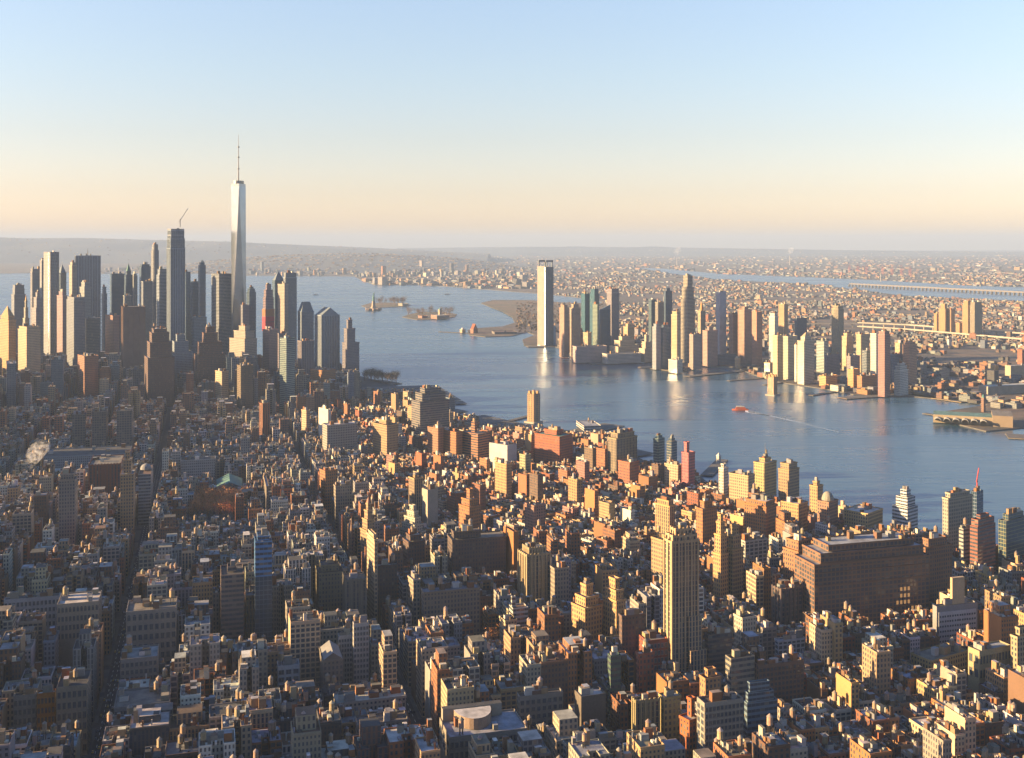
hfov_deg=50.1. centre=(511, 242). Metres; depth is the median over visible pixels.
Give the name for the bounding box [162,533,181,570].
loft building
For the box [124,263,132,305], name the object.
office tower
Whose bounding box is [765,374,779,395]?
ventilation tower
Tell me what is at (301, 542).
loft building
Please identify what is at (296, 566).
loft building
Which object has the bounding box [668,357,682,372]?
apartment building
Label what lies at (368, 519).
apartment tower
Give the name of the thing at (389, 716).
loft building
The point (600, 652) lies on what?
loft building
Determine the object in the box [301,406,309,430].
apartment tower
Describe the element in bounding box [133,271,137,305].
office tower
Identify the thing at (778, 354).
apartment tower
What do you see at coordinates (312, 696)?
loft building
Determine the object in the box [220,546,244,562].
loft building
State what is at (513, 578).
loft building
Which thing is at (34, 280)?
office tower
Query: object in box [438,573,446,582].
apartment tower
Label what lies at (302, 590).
loft building
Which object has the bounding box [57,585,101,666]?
loft building
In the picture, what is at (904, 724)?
brick building
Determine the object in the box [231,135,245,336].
glass skyscraper
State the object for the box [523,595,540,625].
loft building
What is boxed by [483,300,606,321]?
park ground
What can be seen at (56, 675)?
loft building
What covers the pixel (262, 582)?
hotel
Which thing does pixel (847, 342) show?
apartment tower
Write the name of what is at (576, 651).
loft building
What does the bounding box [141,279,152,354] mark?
office tower
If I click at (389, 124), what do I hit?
sky
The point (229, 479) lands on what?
university building
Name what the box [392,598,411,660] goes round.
loft building
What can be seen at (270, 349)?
apartment tower
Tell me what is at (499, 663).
loft building
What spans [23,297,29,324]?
municipal tower
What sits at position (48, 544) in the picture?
loft building
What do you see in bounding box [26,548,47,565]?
loft building
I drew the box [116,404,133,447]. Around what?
apartment tower
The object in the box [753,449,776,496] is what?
apartment building
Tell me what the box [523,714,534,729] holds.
brick building
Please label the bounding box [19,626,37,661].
loft building
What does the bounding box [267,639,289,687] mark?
loft building
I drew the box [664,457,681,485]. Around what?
apartment building
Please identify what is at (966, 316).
apartment tower
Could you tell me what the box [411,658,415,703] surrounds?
brick building
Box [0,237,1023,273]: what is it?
hillside houses
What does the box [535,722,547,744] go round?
brick building
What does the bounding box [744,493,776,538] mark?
apartment building
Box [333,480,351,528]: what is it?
apartment tower
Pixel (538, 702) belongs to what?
office building
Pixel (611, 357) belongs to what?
apartment building
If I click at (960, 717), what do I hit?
loft building
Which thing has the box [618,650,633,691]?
loft building
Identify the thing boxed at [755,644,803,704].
loft building
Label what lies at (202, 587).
loft building
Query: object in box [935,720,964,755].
loft building
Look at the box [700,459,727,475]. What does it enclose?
pier
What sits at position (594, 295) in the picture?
office tower
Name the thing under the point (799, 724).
brick building
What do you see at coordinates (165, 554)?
loft building
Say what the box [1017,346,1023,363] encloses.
apartment tower
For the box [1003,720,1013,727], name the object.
brick building
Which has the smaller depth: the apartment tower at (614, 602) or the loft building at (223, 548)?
the apartment tower at (614, 602)
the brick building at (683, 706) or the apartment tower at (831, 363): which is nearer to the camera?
the brick building at (683, 706)
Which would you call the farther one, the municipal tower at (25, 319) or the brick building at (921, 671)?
the municipal tower at (25, 319)
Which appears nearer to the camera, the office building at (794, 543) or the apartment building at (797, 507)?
the office building at (794, 543)
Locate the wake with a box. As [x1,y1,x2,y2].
[748,410,836,431]
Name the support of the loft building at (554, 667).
on the city ground at (120, 640)
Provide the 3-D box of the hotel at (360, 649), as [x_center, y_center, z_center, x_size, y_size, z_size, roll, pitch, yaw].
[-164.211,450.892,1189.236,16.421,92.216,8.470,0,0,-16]
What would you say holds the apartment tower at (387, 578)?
on the city ground at (120, 640)
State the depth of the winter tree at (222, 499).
1972.89 m
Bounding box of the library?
[88,454,123,492]
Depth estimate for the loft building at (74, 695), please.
1060.43 m
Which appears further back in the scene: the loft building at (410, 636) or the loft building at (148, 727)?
the loft building at (410, 636)
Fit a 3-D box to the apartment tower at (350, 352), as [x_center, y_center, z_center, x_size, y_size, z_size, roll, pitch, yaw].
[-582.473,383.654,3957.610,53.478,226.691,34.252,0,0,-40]
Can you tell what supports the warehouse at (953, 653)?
on the city ground at (120, 640)
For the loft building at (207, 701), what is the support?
on the city ground at (120, 640)
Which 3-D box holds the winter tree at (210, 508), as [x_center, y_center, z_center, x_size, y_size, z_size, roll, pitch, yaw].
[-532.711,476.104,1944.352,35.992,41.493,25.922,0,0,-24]
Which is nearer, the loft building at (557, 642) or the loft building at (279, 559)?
the loft building at (557, 642)
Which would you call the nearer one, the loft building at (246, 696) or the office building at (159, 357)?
the loft building at (246, 696)
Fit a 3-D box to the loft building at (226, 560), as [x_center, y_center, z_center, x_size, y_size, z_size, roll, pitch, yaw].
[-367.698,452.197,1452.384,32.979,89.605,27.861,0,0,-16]
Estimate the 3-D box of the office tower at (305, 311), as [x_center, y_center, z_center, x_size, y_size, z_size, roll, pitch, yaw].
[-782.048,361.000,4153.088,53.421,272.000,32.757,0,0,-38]
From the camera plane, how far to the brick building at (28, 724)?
1015.39 m
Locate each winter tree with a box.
[186,503,192,516]
[187,498,205,516]
[199,488,214,500]
[203,497,214,517]
[205,502,218,513]
[211,503,220,515]
[215,494,230,505]
[215,497,231,517]
[216,480,232,492]
[220,487,233,498]
[220,500,234,515]
[484,625,499,640]
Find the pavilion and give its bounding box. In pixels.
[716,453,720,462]
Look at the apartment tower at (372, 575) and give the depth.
1411.04 m
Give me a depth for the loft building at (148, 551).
1454.19 m
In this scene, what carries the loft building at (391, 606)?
on the city ground at (120, 640)
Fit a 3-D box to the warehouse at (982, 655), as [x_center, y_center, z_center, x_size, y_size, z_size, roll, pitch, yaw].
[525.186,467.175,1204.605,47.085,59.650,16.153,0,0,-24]
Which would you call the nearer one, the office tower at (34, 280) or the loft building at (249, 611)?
the loft building at (249, 611)
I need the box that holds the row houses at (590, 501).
[331,389,849,555]
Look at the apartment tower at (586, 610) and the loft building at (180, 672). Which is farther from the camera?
the apartment tower at (586, 610)
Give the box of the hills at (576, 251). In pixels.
[397,246,1023,255]
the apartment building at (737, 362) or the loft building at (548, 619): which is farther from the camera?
the apartment building at (737, 362)
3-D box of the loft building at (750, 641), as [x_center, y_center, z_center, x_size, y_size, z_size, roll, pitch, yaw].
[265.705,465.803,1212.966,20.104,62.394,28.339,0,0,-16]
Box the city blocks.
[0,351,1023,757]
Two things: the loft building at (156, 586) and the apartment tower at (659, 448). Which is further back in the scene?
the apartment tower at (659, 448)
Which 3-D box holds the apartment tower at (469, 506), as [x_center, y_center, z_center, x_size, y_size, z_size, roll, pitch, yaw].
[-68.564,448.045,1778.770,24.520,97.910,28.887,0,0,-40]
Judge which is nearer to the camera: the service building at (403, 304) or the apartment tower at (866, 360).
the apartment tower at (866, 360)
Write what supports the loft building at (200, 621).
on the city ground at (120, 640)
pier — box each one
[371,380,401,384]
[494,415,526,423]
[526,346,553,347]
[567,423,623,431]
[640,366,688,371]
[683,369,746,376]
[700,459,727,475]
[727,377,762,381]
[811,387,855,395]
[837,394,893,399]
[909,394,966,402]
[1005,433,1023,439]
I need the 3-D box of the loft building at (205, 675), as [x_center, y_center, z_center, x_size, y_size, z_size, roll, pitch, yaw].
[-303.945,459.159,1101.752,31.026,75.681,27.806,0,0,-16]
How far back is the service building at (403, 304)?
8577.39 m
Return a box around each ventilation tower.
[524,390,542,423]
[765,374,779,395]
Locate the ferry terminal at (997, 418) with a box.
[933,410,1012,427]
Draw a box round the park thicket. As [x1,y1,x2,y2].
[515,302,603,332]
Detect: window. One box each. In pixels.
[286,669,291,674]
[293,668,298,673]
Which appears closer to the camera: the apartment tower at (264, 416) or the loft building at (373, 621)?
the loft building at (373, 621)
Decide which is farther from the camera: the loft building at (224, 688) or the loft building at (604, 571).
the loft building at (604, 571)
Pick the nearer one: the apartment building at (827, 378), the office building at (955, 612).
the office building at (955, 612)
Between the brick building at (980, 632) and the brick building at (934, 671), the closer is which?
the brick building at (934, 671)
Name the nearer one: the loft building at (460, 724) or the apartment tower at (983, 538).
the loft building at (460, 724)
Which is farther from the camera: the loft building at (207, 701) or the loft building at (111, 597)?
the loft building at (111, 597)
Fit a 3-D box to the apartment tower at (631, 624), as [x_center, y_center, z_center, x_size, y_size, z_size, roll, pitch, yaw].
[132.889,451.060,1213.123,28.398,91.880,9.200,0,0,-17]
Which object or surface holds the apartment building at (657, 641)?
on the city ground at (120, 640)
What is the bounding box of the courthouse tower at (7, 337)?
[0,306,15,375]
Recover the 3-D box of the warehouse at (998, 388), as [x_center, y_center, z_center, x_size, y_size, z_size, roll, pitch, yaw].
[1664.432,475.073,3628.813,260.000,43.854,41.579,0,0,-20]
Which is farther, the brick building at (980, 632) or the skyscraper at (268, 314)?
the skyscraper at (268, 314)
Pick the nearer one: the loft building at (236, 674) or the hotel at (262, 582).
the loft building at (236, 674)
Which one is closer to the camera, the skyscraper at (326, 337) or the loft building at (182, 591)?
the loft building at (182, 591)
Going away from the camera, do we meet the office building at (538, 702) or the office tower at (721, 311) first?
the office building at (538, 702)
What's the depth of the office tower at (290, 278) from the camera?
4458.32 m
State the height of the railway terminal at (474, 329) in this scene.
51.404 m
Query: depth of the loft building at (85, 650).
1140.16 m
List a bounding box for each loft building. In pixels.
[0,641,24,689]
[1,628,24,650]
[2,668,40,727]
[4,588,60,632]
[12,603,21,628]
[13,681,36,731]
[15,727,31,752]
[16,564,34,593]
[18,609,45,666]
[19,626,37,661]
[21,661,54,689]
[22,627,35,667]
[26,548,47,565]
[28,721,52,751]
[35,538,55,555]
[37,684,55,730]
[43,626,58,668]
[48,564,61,581]
[48,576,65,592]
[50,719,79,757]
[52,666,68,688]
[56,666,91,755]
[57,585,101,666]
[58,538,73,555]
[58,723,73,757]
[73,628,96,721]
[81,563,97,584]
[84,617,103,691]
[90,517,109,542]
[92,631,99,706]
[96,562,114,582]
[97,575,114,595]
[102,590,114,640]
[102,711,129,757]
[109,704,132,725]
[114,675,170,714]
[117,673,150,689]
[120,634,158,678]
[126,588,176,664]
[129,705,169,757]
[133,569,148,598]
[139,540,158,571]
[147,570,166,597]
[149,561,174,596]
[150,667,169,684]
[154,543,175,566]
[155,702,173,715]
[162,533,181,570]
[169,703,208,739]
[170,652,189,714]
[174,569,192,606]
[177,599,185,652]
[179,633,189,654]
[180,680,200,705]
[185,608,209,643]
[186,596,197,616]
[190,600,212,633]
[190,627,219,679]
[192,571,212,606]
[194,659,225,696]
[195,542,219,562]
[197,558,212,579]
[199,728,234,757]
[201,695,230,711]
[209,544,227,553]
[209,687,246,729]
[213,585,219,635]
[213,674,238,699]
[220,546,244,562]
[220,635,237,675]
[222,548,246,564]
[222,704,250,757]
[226,670,238,677]
[231,691,257,701]
[237,558,253,592]
[237,638,267,688]
[239,649,258,693]
[245,561,253,587]
[245,578,253,638]
[247,692,272,728]
[251,719,281,757]
[258,675,280,706]
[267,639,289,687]
[272,551,290,572]
[272,572,291,638]
[273,700,303,731]
[274,560,287,578]
[280,681,304,705]
[281,731,290,753]
[282,628,287,641]
[284,554,310,596]
[285,590,309,628]
[288,608,319,688]
[291,549,300,555]
[291,705,320,757]
[292,532,311,553]
[292,576,309,602]
[296,680,320,705]
[299,548,323,608]
[310,597,313,610]
[314,698,340,717]
[317,700,341,745]
[319,640,343,688]
[320,608,343,645]
[330,542,342,550]
[330,542,346,562]
[333,682,406,710]
[338,611,344,620]
[342,609,359,676]
[353,717,388,757]
[355,699,407,733]
[365,539,387,576]
[368,618,376,635]
[369,624,381,680]
[378,553,388,562]
[379,630,396,686]
[384,722,424,757]
[388,601,410,631]
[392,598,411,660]
[397,571,410,600]
[399,571,408,604]
[399,624,415,674]
[403,557,413,572]
[403,626,428,686]
[411,563,417,572]
[416,636,447,716]
[417,562,438,585]
[418,616,441,629]
[421,718,437,742]
[425,618,443,637]
[425,652,435,724]
[431,647,452,747]
[437,606,461,641]
[440,700,526,757]
[441,674,473,705]
[446,572,451,584]
[447,656,479,684]
[452,566,477,583]
[464,635,489,674]
[473,682,492,702]
[477,567,493,588]
[480,674,500,700]
[482,631,496,651]
[489,570,508,587]
[490,650,509,677]
[491,635,503,652]
[493,671,525,711]
[502,596,522,614]
[504,624,530,665]
[507,570,517,591]
[510,663,518,674]
[519,652,540,685]
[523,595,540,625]
[526,630,555,653]
[527,617,540,630]
[533,641,567,709]
[537,605,558,640]
[546,601,563,639]
[546,709,581,757]
[551,550,570,600]
[553,640,562,648]
[559,622,560,639]
[559,629,591,708]
[578,630,594,647]
[579,719,607,734]
[589,641,609,678]
[595,557,617,594]
[610,683,637,731]
[613,729,632,750]
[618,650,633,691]
[627,719,664,757]
[631,690,659,730]
[637,586,659,631]
[651,573,662,626]
[651,724,666,739]
[655,661,688,702]
[658,680,681,741]
[680,670,699,700]
[699,584,703,615]
[725,648,754,699]
[738,631,765,661]
[752,713,790,757]
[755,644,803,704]
[777,729,807,757]
[862,625,893,677]
[862,636,890,696]
[923,721,951,757]
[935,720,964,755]
[939,589,949,603]
[945,701,975,753]
[984,599,1018,644]
[1010,624,1023,668]
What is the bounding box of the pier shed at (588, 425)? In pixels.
[576,417,600,430]
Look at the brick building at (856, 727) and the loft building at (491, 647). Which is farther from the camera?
the loft building at (491, 647)
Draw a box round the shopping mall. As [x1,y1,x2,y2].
[718,352,735,364]
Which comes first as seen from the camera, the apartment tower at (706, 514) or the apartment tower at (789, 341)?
the apartment tower at (706, 514)
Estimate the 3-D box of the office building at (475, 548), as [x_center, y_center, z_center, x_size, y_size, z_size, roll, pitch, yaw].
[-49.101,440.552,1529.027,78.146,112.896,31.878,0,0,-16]
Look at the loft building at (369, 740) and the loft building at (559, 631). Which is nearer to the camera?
the loft building at (369, 740)
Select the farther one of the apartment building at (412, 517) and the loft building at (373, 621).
the apartment building at (412, 517)
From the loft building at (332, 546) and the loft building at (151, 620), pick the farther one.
the loft building at (332, 546)
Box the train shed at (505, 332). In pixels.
[491,330,516,333]
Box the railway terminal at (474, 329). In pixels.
[470,324,477,332]
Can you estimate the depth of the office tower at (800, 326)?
4455.80 m
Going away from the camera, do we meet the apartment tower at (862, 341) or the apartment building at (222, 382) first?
the apartment building at (222, 382)
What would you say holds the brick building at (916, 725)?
on the city ground at (120, 640)
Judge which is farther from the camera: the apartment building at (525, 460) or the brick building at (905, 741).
the apartment building at (525, 460)
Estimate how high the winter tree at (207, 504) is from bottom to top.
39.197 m
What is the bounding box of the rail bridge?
[848,283,1023,295]
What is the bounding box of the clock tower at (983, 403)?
[981,394,985,411]
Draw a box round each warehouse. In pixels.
[310,367,335,381]
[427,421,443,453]
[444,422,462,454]
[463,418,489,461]
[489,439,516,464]
[534,423,572,463]
[573,344,606,362]
[844,502,882,528]
[910,638,967,676]
[968,640,1010,692]
[978,380,1023,394]
[1005,363,1023,375]
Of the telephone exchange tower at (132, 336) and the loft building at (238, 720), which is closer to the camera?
the loft building at (238, 720)
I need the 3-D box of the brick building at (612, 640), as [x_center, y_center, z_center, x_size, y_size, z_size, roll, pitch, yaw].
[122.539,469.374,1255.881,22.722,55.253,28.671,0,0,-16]
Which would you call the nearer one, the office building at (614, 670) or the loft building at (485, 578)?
the office building at (614, 670)
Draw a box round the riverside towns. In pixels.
[105,255,1023,408]
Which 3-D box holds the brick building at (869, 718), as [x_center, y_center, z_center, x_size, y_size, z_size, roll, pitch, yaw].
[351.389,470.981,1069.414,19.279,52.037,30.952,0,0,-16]
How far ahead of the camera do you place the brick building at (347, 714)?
1057.58 m
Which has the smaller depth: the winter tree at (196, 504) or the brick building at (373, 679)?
the brick building at (373, 679)
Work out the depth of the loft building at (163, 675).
1123.46 m
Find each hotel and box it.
[254,527,271,642]
[338,618,351,683]
[353,614,368,682]
[697,685,742,751]
[942,487,972,552]
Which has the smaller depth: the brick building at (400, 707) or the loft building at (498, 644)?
the brick building at (400, 707)
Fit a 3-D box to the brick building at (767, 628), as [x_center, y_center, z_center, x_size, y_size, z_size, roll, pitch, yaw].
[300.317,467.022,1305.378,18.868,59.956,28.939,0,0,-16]
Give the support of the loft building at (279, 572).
on the city ground at (120, 640)
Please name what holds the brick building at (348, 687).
on the city ground at (120, 640)
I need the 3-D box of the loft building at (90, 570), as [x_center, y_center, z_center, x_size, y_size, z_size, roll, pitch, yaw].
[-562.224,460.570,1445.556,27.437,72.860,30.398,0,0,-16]
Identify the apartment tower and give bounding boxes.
[6,359,15,406]
[18,323,40,371]
[58,462,77,544]
[72,410,86,446]
[77,352,98,397]
[92,406,107,446]
[105,313,119,353]
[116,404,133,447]
[120,450,135,538]
[220,559,243,641]
[237,359,252,409]
[259,400,269,436]
[262,326,277,377]
[277,281,288,334]
[278,328,287,369]
[280,333,294,411]
[297,338,313,375]
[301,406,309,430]
[315,554,343,610]
[319,405,330,438]
[319,466,337,513]
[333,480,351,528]
[342,317,359,371]
[342,562,366,614]
[360,497,376,568]
[366,529,377,623]
[378,552,397,624]
[402,525,424,566]
[407,570,420,625]
[408,472,422,520]
[422,479,437,525]
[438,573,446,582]
[458,487,480,528]
[503,526,518,574]
[509,595,527,626]
[518,536,550,601]
[549,554,569,605]
[559,303,568,356]
[570,301,580,355]
[571,577,602,641]
[602,575,625,636]
[607,426,637,473]
[618,608,644,691]
[622,322,634,339]
[651,525,664,581]
[652,321,660,369]
[653,433,664,464]
[655,495,675,534]
[661,322,670,368]
[667,434,676,460]
[671,309,680,358]
[689,333,701,369]
[695,493,716,543]
[698,302,705,360]
[702,325,717,366]
[712,513,728,599]
[727,523,743,600]
[729,312,737,355]
[737,304,751,363]
[749,483,760,496]
[752,309,762,365]
[769,311,778,361]
[772,332,783,377]
[772,576,802,624]
[778,302,787,335]
[783,333,796,379]
[794,342,796,381]
[797,332,814,384]
[809,477,822,513]
[824,352,839,375]
[842,330,852,370]
[847,353,859,378]
[856,332,868,371]
[862,348,869,374]
[870,330,878,385]
[878,327,889,396]
[890,352,902,382]
[894,359,908,395]
[895,340,903,352]
[902,338,916,383]
[934,312,938,330]
[938,302,948,331]
[948,308,954,331]
[962,299,971,333]
[970,300,982,334]
[970,512,995,573]
[971,468,982,517]
[998,507,1023,574]
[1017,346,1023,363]
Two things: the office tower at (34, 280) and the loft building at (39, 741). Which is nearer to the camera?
the loft building at (39, 741)
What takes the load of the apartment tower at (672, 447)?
on the city ground at (120, 640)
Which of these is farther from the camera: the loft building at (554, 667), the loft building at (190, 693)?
the loft building at (554, 667)
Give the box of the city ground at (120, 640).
[10,376,997,757]
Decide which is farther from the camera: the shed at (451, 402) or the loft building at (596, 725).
the shed at (451, 402)
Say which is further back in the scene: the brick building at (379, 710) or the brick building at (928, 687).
the brick building at (928, 687)
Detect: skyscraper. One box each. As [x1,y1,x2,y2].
[44,251,58,354]
[75,251,100,317]
[151,242,158,327]
[167,209,187,341]
[198,260,205,316]
[211,271,230,355]
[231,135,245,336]
[262,283,274,330]
[314,307,339,370]
[537,260,555,345]
[681,274,694,362]
[831,303,843,358]
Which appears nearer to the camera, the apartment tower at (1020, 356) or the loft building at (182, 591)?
the loft building at (182, 591)
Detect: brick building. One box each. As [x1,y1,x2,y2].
[26,722,49,732]
[51,720,80,757]
[113,559,119,573]
[159,657,170,677]
[186,654,189,663]
[319,689,323,707]
[321,673,340,707]
[339,703,367,735]
[340,683,357,691]
[357,672,378,688]
[367,707,383,713]
[391,700,410,724]
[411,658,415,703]
[444,634,459,657]
[459,634,468,657]
[480,581,495,627]
[496,584,517,595]
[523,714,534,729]
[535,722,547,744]
[540,595,562,613]
[559,600,571,636]
[569,704,574,712]
[592,634,611,650]
[592,675,606,728]
[597,674,624,729]
[605,626,618,650]
[624,585,643,599]
[626,596,630,608]
[681,701,686,713]
[699,668,724,692]
[756,607,776,659]
[776,621,790,637]
[785,707,814,741]
[792,697,826,714]
[798,649,823,671]
[802,704,829,739]
[807,677,835,699]
[821,690,850,721]
[821,713,838,736]
[829,722,856,757]
[839,601,866,626]
[841,719,871,735]
[843,626,854,651]
[846,655,861,680]
[854,700,889,735]
[859,684,876,706]
[860,621,881,633]
[873,724,900,757]
[884,724,919,749]
[891,664,920,694]
[892,683,918,714]
[898,715,908,732]
[909,716,935,741]
[910,665,927,677]
[914,701,944,719]
[917,671,947,700]
[927,662,938,674]
[931,685,964,709]
[969,701,1004,745]
[971,713,984,746]
[976,629,983,640]
[979,580,1004,595]
[989,723,1023,757]
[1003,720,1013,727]
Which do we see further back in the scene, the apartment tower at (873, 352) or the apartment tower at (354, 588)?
the apartment tower at (873, 352)
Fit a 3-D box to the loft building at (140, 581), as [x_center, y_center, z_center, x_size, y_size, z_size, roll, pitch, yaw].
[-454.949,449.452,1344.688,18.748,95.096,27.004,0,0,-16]
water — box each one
[0,272,1023,544]
[641,268,1023,300]
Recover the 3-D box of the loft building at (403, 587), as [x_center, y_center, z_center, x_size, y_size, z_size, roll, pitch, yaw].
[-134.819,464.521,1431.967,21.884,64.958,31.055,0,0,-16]
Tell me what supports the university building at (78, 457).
on the city ground at (120, 640)
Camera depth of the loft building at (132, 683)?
1112.36 m
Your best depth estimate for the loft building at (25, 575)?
1419.46 m
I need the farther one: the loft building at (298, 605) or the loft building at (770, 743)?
the loft building at (298, 605)
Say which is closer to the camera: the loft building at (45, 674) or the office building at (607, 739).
the office building at (607, 739)
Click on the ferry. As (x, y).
(740, 408)
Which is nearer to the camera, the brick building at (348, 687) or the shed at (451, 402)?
the brick building at (348, 687)
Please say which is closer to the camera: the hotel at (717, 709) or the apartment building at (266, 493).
the hotel at (717, 709)
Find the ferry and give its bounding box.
[732,406,747,410]
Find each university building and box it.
[43,443,131,470]
[138,463,152,525]
[181,451,215,483]
[215,473,242,487]
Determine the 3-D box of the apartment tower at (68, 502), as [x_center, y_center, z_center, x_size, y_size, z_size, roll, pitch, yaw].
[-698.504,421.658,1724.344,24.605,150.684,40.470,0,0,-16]
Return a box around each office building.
[32,290,43,357]
[57,289,67,354]
[144,323,174,406]
[172,333,192,394]
[191,315,206,354]
[194,323,225,386]
[229,323,256,357]
[241,302,248,325]
[277,651,299,690]
[322,419,357,452]
[372,416,398,457]
[447,518,506,576]
[517,676,562,726]
[562,728,616,757]
[608,645,620,730]
[741,531,767,564]
[743,678,776,739]
[774,629,805,658]
[783,528,810,579]
[794,530,929,625]
[892,485,917,529]
[922,525,952,603]
[933,576,977,643]
[959,517,969,565]
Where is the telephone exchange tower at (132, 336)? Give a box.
[121,304,144,367]
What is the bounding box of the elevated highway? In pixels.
[695,322,1023,341]
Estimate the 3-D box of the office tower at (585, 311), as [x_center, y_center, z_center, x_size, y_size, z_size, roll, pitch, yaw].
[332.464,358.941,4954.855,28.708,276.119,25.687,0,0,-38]
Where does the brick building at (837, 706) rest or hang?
on the city ground at (120, 640)
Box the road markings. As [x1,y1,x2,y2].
[95,466,415,752]
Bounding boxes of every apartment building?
[215,368,228,398]
[263,475,268,509]
[399,504,425,536]
[411,384,448,434]
[420,574,479,634]
[494,458,511,496]
[499,614,516,639]
[519,451,530,472]
[580,328,581,344]
[583,331,591,344]
[596,441,607,469]
[602,351,640,363]
[610,334,638,352]
[618,454,638,484]
[635,638,654,692]
[639,332,651,361]
[639,620,666,689]
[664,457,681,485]
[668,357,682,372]
[679,695,696,757]
[681,441,694,488]
[699,666,720,695]
[704,622,731,676]
[718,463,728,500]
[729,469,754,502]
[733,605,755,648]
[735,356,740,368]
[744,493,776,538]
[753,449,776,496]
[764,360,772,371]
[778,458,799,499]
[781,496,807,531]
[817,491,838,528]
[819,373,837,385]
[847,366,858,387]
[857,372,876,387]
[956,321,961,332]
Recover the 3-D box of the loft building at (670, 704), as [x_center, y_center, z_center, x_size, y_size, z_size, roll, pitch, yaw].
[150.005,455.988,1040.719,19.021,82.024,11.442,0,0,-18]
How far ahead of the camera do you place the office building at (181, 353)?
3583.32 m
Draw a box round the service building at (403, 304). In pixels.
[398,303,408,305]
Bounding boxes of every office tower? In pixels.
[11,283,25,352]
[30,266,39,324]
[40,258,43,306]
[59,265,65,294]
[66,294,85,365]
[69,260,76,295]
[80,280,90,316]
[85,315,100,358]
[101,285,106,350]
[110,272,124,352]
[123,293,131,305]
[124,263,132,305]
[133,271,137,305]
[139,262,150,303]
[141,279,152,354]
[156,266,166,327]
[185,269,190,349]
[191,279,197,316]
[247,285,255,337]
[272,271,282,328]
[283,270,296,359]
[297,302,313,339]
[575,683,605,727]
[581,291,589,343]
[590,286,598,344]
[593,301,598,344]
[599,305,610,352]
[607,287,618,344]
[649,298,655,346]
[655,300,663,326]
[663,521,706,671]
[664,288,671,326]
[716,289,725,353]
[795,315,806,339]
[816,338,828,371]
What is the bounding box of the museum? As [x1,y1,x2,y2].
[431,313,448,318]
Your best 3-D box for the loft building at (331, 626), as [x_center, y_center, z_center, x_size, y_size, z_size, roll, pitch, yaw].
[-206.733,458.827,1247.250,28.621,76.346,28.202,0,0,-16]
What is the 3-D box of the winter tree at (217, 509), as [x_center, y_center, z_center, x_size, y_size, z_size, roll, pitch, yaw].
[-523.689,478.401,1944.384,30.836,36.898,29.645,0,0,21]
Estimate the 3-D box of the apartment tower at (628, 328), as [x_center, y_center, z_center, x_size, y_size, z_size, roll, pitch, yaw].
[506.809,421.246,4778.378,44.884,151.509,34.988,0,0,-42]
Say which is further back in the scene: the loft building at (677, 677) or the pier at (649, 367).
the pier at (649, 367)
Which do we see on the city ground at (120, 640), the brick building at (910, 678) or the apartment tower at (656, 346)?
the brick building at (910, 678)
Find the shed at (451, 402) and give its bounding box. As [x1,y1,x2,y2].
[446,393,454,411]
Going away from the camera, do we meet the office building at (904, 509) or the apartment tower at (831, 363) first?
the office building at (904, 509)
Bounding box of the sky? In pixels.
[0,0,1023,249]
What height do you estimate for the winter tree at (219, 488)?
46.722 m
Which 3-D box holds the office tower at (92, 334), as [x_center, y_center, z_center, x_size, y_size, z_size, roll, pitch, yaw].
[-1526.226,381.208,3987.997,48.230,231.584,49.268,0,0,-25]
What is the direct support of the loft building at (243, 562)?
on the city ground at (120, 640)
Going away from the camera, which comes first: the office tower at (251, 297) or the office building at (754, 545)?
the office building at (754, 545)
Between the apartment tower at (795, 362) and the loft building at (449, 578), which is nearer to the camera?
the loft building at (449, 578)
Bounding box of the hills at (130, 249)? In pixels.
[0,237,490,262]
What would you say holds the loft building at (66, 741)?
on the city ground at (120, 640)
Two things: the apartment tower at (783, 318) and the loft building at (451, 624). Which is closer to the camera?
the loft building at (451, 624)
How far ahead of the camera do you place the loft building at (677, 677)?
1096.39 m
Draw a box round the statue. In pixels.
[365,292,381,310]
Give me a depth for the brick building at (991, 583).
1450.96 m
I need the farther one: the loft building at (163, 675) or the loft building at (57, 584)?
the loft building at (57, 584)
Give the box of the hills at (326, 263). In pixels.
[101,254,530,273]
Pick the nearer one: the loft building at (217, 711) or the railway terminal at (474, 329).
the loft building at (217, 711)
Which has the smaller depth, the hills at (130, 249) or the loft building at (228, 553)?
the loft building at (228, 553)
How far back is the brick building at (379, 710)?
1074.47 m
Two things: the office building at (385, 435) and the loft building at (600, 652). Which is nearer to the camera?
the loft building at (600, 652)
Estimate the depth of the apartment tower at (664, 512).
1738.56 m
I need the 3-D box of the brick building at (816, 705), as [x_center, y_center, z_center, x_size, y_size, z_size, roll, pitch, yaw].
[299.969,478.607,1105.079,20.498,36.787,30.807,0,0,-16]
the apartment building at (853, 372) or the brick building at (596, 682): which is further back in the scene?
the apartment building at (853, 372)
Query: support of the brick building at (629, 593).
on the city ground at (120, 640)
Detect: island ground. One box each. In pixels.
[362,302,409,307]
[403,312,456,319]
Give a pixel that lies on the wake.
(789, 420)
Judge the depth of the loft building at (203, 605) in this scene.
1282.33 m

